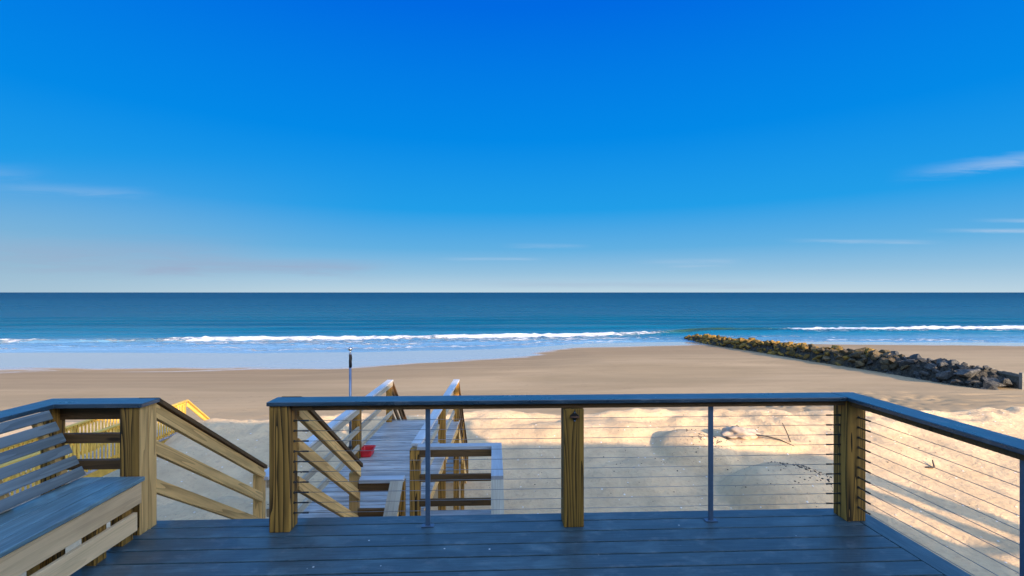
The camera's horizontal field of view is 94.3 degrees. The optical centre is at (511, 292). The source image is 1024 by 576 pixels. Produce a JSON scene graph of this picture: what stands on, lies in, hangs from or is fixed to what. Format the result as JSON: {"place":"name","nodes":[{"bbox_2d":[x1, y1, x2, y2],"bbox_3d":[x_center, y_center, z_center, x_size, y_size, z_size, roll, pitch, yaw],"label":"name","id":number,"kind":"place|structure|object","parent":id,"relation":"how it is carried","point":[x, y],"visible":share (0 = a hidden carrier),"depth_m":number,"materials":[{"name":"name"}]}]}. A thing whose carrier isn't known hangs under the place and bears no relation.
{"place":"outdoors","nodes":[
{"label":"outdoors","id":0,"kind":"place"},
{"bbox_2d":[0,341,1023,575],"bbox_3d":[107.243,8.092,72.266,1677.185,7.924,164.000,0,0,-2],"label":"beach","id":1,"kind":"structure","parent":0,"point":[230,395],"depth_m":17.01,"materials":[{"name":"beige sand"}]},
{"bbox_2d":[0,430,177,513],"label":"neighbor boardwalk","id":2,"kind":"structure","parent":1,"relation":"on","point":[97,473],"depth_m":13.21,"materials":[{"name":"yellow wood"}]},
{"bbox_2d":[0,419,118,482],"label":"baluster railing","id":3,"kind":"object","parent":2,"relation":"attached to","point":[73,428],"visible":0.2,"depth_m":13.81,"materials":[{"name":"yellow wood"}]},
{"bbox_2d":[0,400,209,495],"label":"baluster railing","id":4,"kind":"object","parent":2,"relation":"attached to","point":[181,405],"visible":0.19,"depth_m":13.15,"materials":[{"name":"yellow wood"}]},
{"bbox_2d":[264,379,502,517],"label":"beach walkway","id":5,"kind":"structure","parent":1,"relation":"on","point":[399,438],"depth_m":6.50,"materials":[{"name":"grey wood"}]},
{"bbox_2d":[348,347,352,449],"bbox_3d":[-2.664,1.973,7.831,0.072,2.154,0.072,0,0,-2],"label":"flagpole","id":6,"kind":"object","parent":5,"relation":"attached to","point":[350,387],"visible":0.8,"depth_m":7.81,"materials":[{"name":"metal"}]},
{"bbox_2d":[360,445,375,456],"bbox_3d":[-2.447,2.689,8.030,0.236,0.118,0.314,0,0,-2],"label":"plastic tub","id":7,"kind":"object","parent":5,"relation":"on","point":[367,453],"visible":0.8,"depth_m":7.97,"materials":[{"name":"red plastic"}]},
{"bbox_2d":[392,382,467,509],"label":"beach stairs","id":8,"kind":"structure","parent":1,"relation":"on","point":[463,464],"depth_m":11.87,"materials":[{"name":"wood"}]},
{"bbox_2d":[383,479,503,515],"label":"landing stairs","id":9,"kind":"structure","parent":1,"relation":"on","point":[393,496],"depth_m":4.60,"materials":[{"name":"grey wood"}]},
{"bbox_2d":[70,508,971,575],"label":"deck","id":10,"kind":"structure","parent":1,"relation":"on","point":[800,542],"depth_m":2.98,"materials":[{"name":"grey wood"}]},
{"bbox_2d":[0,410,144,575],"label":"bench","id":11,"kind":"object","parent":10,"relation":"on","point":[37,533],"visible":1,"depth_m":2.75,"materials":[{"name":"grey wood"}]},
{"bbox_2d":[0,398,160,560],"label":"bench railing","id":12,"kind":"object","parent":10,"relation":"attached to","point":[135,437],"visible":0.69,"depth_m":3.18,"materials":[{"name":"brown wood"}]},
{"bbox_2d":[156,396,362,518],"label":"deck stairs","id":13,"kind":"structure","parent":10,"relation":"attached to","point":[176,420],"depth_m":3.89,"materials":[{"name":"brown wood"}]},
{"bbox_2d":[266,392,1023,575],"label":"cable railing","id":14,"kind":"object","parent":10,"relation":"on","point":[850,408],"visible":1,"depth_m":3.24,"materials":[{"name":"brown wood"}]},
{"bbox_2d":[570,410,578,421],"bbox_3d":[0.426,0.841,3.216,0.066,0.081,0.038,0,0,-2],"label":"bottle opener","id":15,"kind":"object","parent":14,"relation":"attached to","point":[574,415],"visible":1,"depth_m":3.23,"materials":[{"name":"metal"}]},
{"bbox_2d":[267,421,969,529],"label":"pebbles","id":16,"kind":"object","parent":1,"relation":"on","point":[800,466],"visible":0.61,"depth_m":12.77,"materials":[{"name":"grey stone"}]},
{"bbox_2d":[720,426,760,439],"bbox_3d":[7.456,4.627,15.541,1.311,0.485,0.843,0,0,-2],"label":"sandbag","id":17,"kind":"object","parent":1,"relation":"on","point":[734,432],"visible":0.89,"depth_m":15.36,"materials":[{"name":"fabric"}]},
{"bbox_2d":[756,434,793,445],"bbox_3d":[8.306,4.701,15.176,1.213,0.279,0.050,0,0,23],"label":"driftwood stick","id":18,"kind":"object","parent":1,"relation":"on","point":[775,438],"visible":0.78,"depth_m":15.13,"materials":[{"name":"brown wood"}]},
{"bbox_2d":[822,356,830,361],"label":"boulder","id":19,"kind":"object","parent":1,"relation":"on","point":[826,358],"visible":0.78,"depth_m":47.51,"materials":[{"name":"grey stone"}]},
{"bbox_2d":[687,335,1014,387],"bbox_3d":[32.812,6.894,57.676,4.886,2.986,49.779,0,0,-3],"label":"rubble","id":20,"kind":"object","parent":1,"relation":"on","point":[912,368],"visible":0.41,"depth_m":39.75,"materials":[{"name":"grey stone"}]},
{"bbox_2d":[788,348,795,356],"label":"boulder","id":21,"kind":"object","parent":20,"relation":"on","point":[792,352],"visible":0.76,"depth_m":52.99,"materials":[{"name":"grey stone"}]},
{"bbox_2d":[801,343,807,349],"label":"boulder","id":22,"kind":"object","parent":20,"relation":"on","point":[804,346],"visible":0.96,"depth_m":51.74,"materials":[{"name":"brown stone"}]},
{"bbox_2d":[816,347,825,352],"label":"boulder","id":23,"kind":"object","parent":20,"relation":"on","point":[821,350],"visible":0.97,"depth_m":49.02,"materials":[{"name":"stone"}]},
{"bbox_2d":[830,360,844,364],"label":"boulder","id":24,"kind":"object","parent":20,"relation":"on","point":[838,361],"visible":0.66,"depth_m":46.28,"materials":[{"name":"grey stone"}]},
{"bbox_2d":[839,350,848,355],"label":"boulder","id":25,"kind":"object","parent":20,"relation":"on","point":[844,352],"visible":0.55,"depth_m":46.52,"materials":[{"name":"stone"}]},
{"bbox_2d":[848,358,856,362],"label":"boulder","id":26,"kind":"object","parent":20,"relation":"on","point":[851,360],"visible":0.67,"depth_m":44.69,"materials":[{"name":"grey stone"}]},
{"bbox_2d":[849,352,863,357],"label":"boulder","id":27,"kind":"object","parent":20,"relation":"on","point":[855,354],"visible":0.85,"depth_m":44.54,"materials":[{"name":"grey stone"}]},
{"bbox_2d":[855,361,864,367],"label":"boulder","id":28,"kind":"object","parent":20,"relation":"on","point":[858,364],"visible":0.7,"depth_m":43.54,"materials":[{"name":"grey stone"}]},
{"bbox_2d":[854,347,867,351],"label":"boulder","id":29,"kind":"object","parent":20,"relation":"on","point":[861,349],"visible":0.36,"depth_m":46.07,"materials":[{"name":"stone"}]},
{"bbox_2d":[859,358,867,362],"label":"boulder","id":30,"kind":"object","parent":20,"relation":"on","point":[863,360],"visible":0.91,"depth_m":43.41,"materials":[{"name":"grey stone"}]},
{"bbox_2d":[868,349,879,356],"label":"boulder","id":31,"kind":"object","parent":20,"relation":"on","point":[872,352],"visible":0.77,"depth_m":43.33,"materials":[{"name":"stone"}]},
{"bbox_2d":[870,354,880,359],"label":"boulder","id":32,"kind":"object","parent":20,"relation":"on","point":[875,357],"visible":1,"depth_m":42.85,"materials":[{"name":"stone"}]},
{"bbox_2d":[878,350,890,352],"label":"boulder","id":33,"kind":"object","parent":20,"relation":"on","point":[882,351],"visible":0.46,"depth_m":43.51,"materials":[{"name":"grey stone"}]},
{"bbox_2d":[880,357,890,364],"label":"boulder","id":34,"kind":"object","parent":20,"relation":"on","point":[884,360],"visible":0.67,"depth_m":41.34,"materials":[{"name":"grey stone"}]},
{"bbox_2d":[881,365,890,370],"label":"boulder","id":35,"kind":"object","parent":20,"relation":"on","point":[883,367],"visible":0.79,"depth_m":41.00,"materials":[{"name":"grey stone"}]},
{"bbox_2d":[888,357,896,363],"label":"boulder","id":36,"kind":"object","parent":20,"relation":"on","point":[891,360],"visible":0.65,"depth_m":40.68,"materials":[{"name":"grey stone"}]},
{"bbox_2d":[889,360,898,368],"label":"boulder","id":37,"kind":"object","parent":20,"relation":"on","point":[893,365],"visible":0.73,"depth_m":40.30,"materials":[{"name":"grey stone"}]},
{"bbox_2d":[890,351,898,356],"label":"boulder","id":38,"kind":"object","parent":20,"relation":"on","point":[894,352],"visible":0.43,"depth_m":42.73,"materials":[{"name":"grey stone"}]},
{"bbox_2d":[899,360,917,366],"bbox_3d":[32.867,5.855,39.476,0.784,0.438,1.401,18,-39,-24],"label":"boulder","id":39,"kind":"object","parent":20,"relation":"on","point":[906,362],"visible":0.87,"depth_m":39.32,"materials":[{"name":"grey stone"}]},
{"bbox_2d":[910,354,921,359],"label":"boulder","id":40,"kind":"object","parent":20,"relation":"on","point":[915,356],"visible":0.63,"depth_m":39.83,"materials":[{"name":"grey stone"}]},
{"bbox_2d":[917,358,926,363],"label":"boulder","id":41,"kind":"object","parent":20,"relation":"on","point":[922,360],"visible":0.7,"depth_m":38.40,"materials":[{"name":"grey stone"}]},
{"bbox_2d":[918,371,930,376],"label":"boulder","id":42,"kind":"object","parent":20,"relation":"on","point":[927,374],"visible":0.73,"depth_m":36.93,"materials":[{"name":"grey stone"}]},
{"bbox_2d":[924,363,937,369],"bbox_3d":[32.737,5.801,37.006,0.616,0.516,0.882,0,0,-2],"label":"boulder","id":43,"kind":"object","parent":20,"relation":"on","point":[928,366],"visible":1,"depth_m":37.03,"materials":[{"name":"grey stone"}]},
{"bbox_2d":[930,358,943,363],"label":"boulder","id":44,"kind":"object","parent":20,"relation":"on","point":[934,361],"visible":0.39,"depth_m":37.85,"materials":[{"name":"grey stone"}]},
{"bbox_2d":[936,360,947,363],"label":"boulder","id":45,"kind":"object","parent":20,"relation":"on","point":[938,361],"visible":0.59,"depth_m":37.18,"materials":[{"name":"grey stone"}]},
{"bbox_2d":[938,362,947,367],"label":"boulder","id":46,"kind":"object","parent":20,"relation":"on","point":[942,364],"visible":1,"depth_m":36.43,"materials":[{"name":"grey stone"}]},
{"bbox_2d":[936,370,956,379],"bbox_3d":[32.444,6.065,35.389,1.533,0.533,0.858,-29,-6,36],"label":"boulder","id":47,"kind":"object","parent":20,"relation":"on","point":[946,375],"visible":0.83,"depth_m":35.24,"materials":[{"name":"grey stone"}]},
{"bbox_2d":[947,360,959,365],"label":"boulder","id":48,"kind":"object","parent":20,"relation":"on","point":[952,362],"visible":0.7,"depth_m":36.58,"materials":[{"name":"grey stone"}]},
{"bbox_2d":[950,379,963,384],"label":"boulder","id":49,"kind":"object","parent":20,"relation":"on","point":[953,381],"visible":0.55,"depth_m":34.21,"materials":[{"name":"grey stone"}]},
{"bbox_2d":[957,365,970,368],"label":"boulder","id":50,"kind":"object","parent":20,"relation":"on","point":[962,367],"visible":0.52,"depth_m":34.80,"materials":[{"name":"grey stone"}]},
{"bbox_2d":[953,369,980,377],"bbox_3d":[32.534,5.758,33.965,1.592,0.663,0.943,-9,-37,16],"label":"boulder","id":51,"kind":"object","parent":20,"relation":"on","point":[968,373],"visible":1,"depth_m":33.76,"materials":[{"name":"grey stone"}]},
{"bbox_2d":[965,380,980,384],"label":"boulder","id":52,"kind":"object","parent":20,"relation":"on","point":[972,382],"visible":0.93,"depth_m":33.34,"materials":[{"name":"grey stone"}]},
{"bbox_2d":[1000,378,1012,385],"bbox_3d":[33.885,6.156,32.713,1.168,0.408,0.672,23,-35,-28],"label":"boulder","id":53,"kind":"object","parent":20,"relation":"on","point":[1006,381],"visible":0.97,"depth_m":32.44,"materials":[{"name":"grey stone"}]},
{"bbox_2d":[983,381,997,389],"bbox_3d":[32.551,6.468,32.438,0.834,0.512,0.519,38,51,25],"label":"boulder","id":54,"kind":"object","parent":1,"relation":"on","point":[987,385],"visible":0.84,"depth_m":32.37,"materials":[{"name":"grey stone"}]},
{"bbox_2d":[985,380,1005,386],"bbox_3d":[33.095,6.236,32.520,0.971,0.415,0.592,0,0,-8],"label":"boulder","id":55,"kind":"object","parent":54,"relation":"on","point":[995,383],"visible":0.94,"depth_m":32.35,"materials":[{"name":"grey stone"}]},
{"bbox_2d":[975,366,1023,389],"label":"timber groyne","id":56,"kind":"object","parent":1,"relation":"on","point":[1017,379],"visible":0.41,"depth_m":32.93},
{"bbox_2d":[0,292,1023,352],"bbox_3d":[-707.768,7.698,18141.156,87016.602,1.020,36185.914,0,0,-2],"label":"sea","id":57,"kind":"structure","parent":0,"point":[145,322],"depth_m":139.09,"materials":[{"name":"liquid"}]},
{"bbox_2d":[0,0,1023,291],"label":"sky","id":58,"kind":"structure","parent":0,"point":[146,145],"materials":[{"name":"blue"}]}
]}

